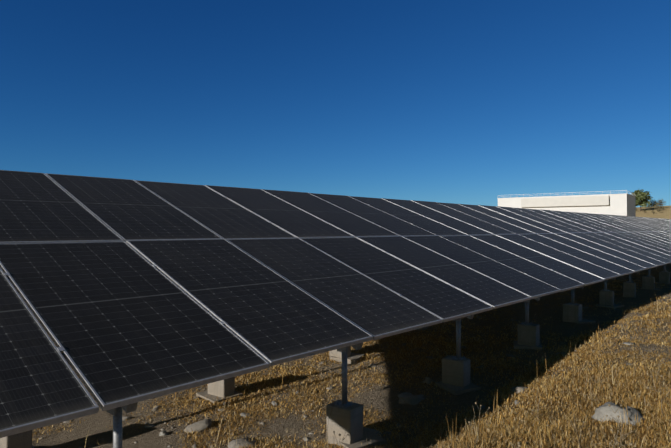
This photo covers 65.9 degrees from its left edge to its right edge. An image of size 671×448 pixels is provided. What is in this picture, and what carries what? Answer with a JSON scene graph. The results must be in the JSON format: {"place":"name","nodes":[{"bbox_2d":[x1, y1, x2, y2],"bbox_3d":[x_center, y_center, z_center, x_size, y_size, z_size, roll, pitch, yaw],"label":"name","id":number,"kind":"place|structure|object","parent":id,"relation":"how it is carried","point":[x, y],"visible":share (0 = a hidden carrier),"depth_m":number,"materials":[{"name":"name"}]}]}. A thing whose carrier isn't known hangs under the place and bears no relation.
{"place":"outdoors","nodes":[
{"label":"outdoors","id":0,"kind":"place"},
{"bbox_2d":[0,0,670,206],"label":"sky","id":1,"kind":"structure","parent":0,"point":[470,102],"materials":[{"name":"blue"}]},
{"bbox_2d":[32,206,670,447],"bbox_3d":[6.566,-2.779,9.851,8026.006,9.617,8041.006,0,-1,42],"label":"ground","id":2,"kind":"structure","parent":0,"point":[385,400],"depth_m":6.18,"materials":[{"name":"soil"}]},
{"bbox_2d":[0,271,670,447],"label":"concrete footings","id":3,"kind":"object","parent":2,"relation":"on","point":[346,429],"visible":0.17,"depth_m":5.94,"materials":[{"name":"grey concrete"}]},
{"bbox_2d":[4,187,670,447],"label":"panel support frame","id":4,"kind":"object","parent":3,"relation":"on","point":[116,413],"visible":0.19,"depth_m":4.57,"materials":[{"name":"metal"}]},
{"bbox_2d":[0,170,670,437],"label":"solar panels","id":5,"kind":"object","parent":4,"relation":"on","point":[113,311],"visible":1,"depth_m":5.13,"materials":[{"name":"black glass"}]},
{"bbox_2d":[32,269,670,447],"bbox_3d":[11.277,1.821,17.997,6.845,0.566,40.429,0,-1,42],"label":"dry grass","id":6,"kind":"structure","parent":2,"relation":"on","point":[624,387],"depth_m":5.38,"materials":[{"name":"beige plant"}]},
{"bbox_2d":[32,300,670,447],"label":"stones","id":7,"kind":"object","parent":2,"relation":"on","point":[603,411],"visible":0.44,"depth_m":4.90,"materials":[{"name":"grey stone"}]},
{"bbox_2d":[497,190,635,216],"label":"building","id":8,"kind":"structure","parent":2,"relation":"on","point":[617,204],"depth_m":102.55,"materials":[{"name":"white paint"}]},
{"bbox_2d":[631,189,652,210],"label":"tree","id":9,"kind":"object","parent":2,"relation":"on","point":[642,198],"visible":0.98,"depth_m":153.81,"materials":[{"name":"green plant"}]},
{"bbox_2d":[651,199,659,208],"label":"tree","id":10,"kind":"object","parent":2,"relation":"on","point":[653,203],"visible":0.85,"depth_m":157.01,"materials":[{"name":"green plant"}]}
]}

